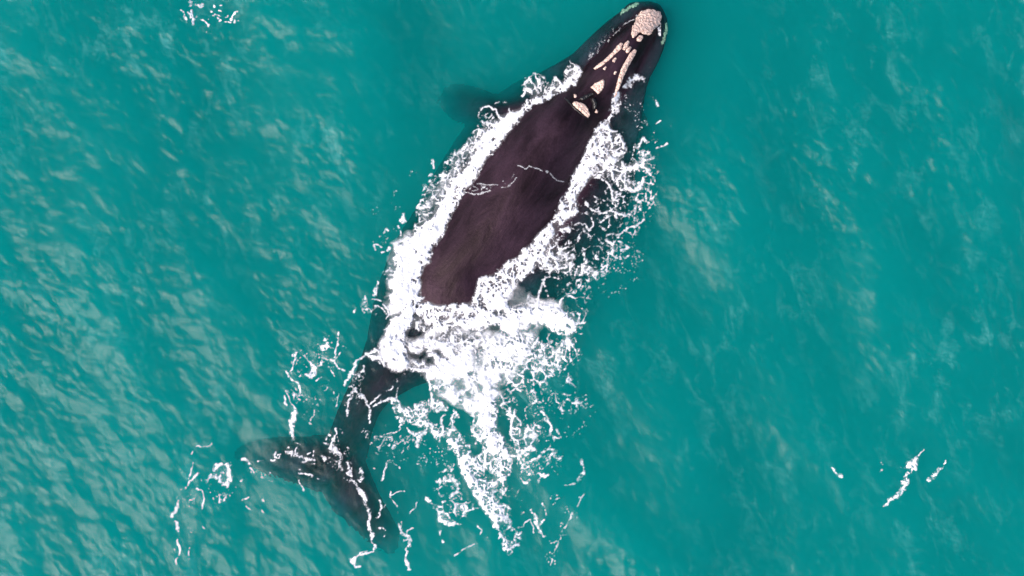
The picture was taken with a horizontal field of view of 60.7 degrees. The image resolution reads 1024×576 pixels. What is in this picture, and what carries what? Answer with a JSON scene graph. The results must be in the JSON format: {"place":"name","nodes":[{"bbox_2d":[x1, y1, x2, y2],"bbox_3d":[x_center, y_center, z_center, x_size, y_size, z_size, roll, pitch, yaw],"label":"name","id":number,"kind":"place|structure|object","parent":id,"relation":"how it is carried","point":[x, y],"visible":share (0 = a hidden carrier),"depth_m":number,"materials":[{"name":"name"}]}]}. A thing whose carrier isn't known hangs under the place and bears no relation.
{"place":"outdoors","nodes":[
{"label":"outdoors","id":0,"kind":"place"},
{"bbox_2d":[0,0,1023,575],"bbox_3d":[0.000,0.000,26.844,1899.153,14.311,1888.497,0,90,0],"label":"sea","id":1,"kind":"structure","parent":0,"point":[800,292],"depth_m":20.00,"materials":[{"name":"liquid"}]},
{"bbox_2d":[181,1,235,26],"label":"floating foam fleck","id":2,"kind":"object","parent":1,"relation":"on","point":[193,18],"visible":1,"depth_m":20.18},
{"bbox_2d":[170,445,263,563],"bbox_3d":[-7.171,4.826,20.013,2.515,0.216,2.160,-32,90,0],"label":"drifting foam patch","id":3,"kind":"object","parent":1,"relation":"on","point":[226,483],"visible":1,"depth_m":19.99,"materials":[{"name":"white liquid"}]},
{"bbox_2d":[240,332,416,569],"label":"drifting foam threads","id":4,"kind":"object","parent":1,"relation":"on","point":[334,449],"visible":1,"depth_m":19.98,"materials":[{"name":"white liquid"}]},
{"bbox_2d":[344,64,667,560],"bbox_3d":[-0.437,0.335,19.957,6.340,0.478,11.723,13,90,0],"label":"wake foam","id":5,"kind":"object","parent":1,"relation":"on","point":[404,286],"visible":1,"depth_m":19.93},
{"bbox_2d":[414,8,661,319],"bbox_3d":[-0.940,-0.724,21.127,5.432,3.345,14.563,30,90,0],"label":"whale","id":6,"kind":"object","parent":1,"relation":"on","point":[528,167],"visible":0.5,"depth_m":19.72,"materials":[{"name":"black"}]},
{"bbox_2d":[885,451,922,505],"bbox_3d":[8.941,4.336,19.935,0.376,0.074,1.626,27,90,0],"label":"breaking crest","id":7,"kind":"object","parent":1,"relation":"on","point":[913,463],"visible":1,"depth_m":19.92,"materials":[{"name":"liquid"}]}
]}

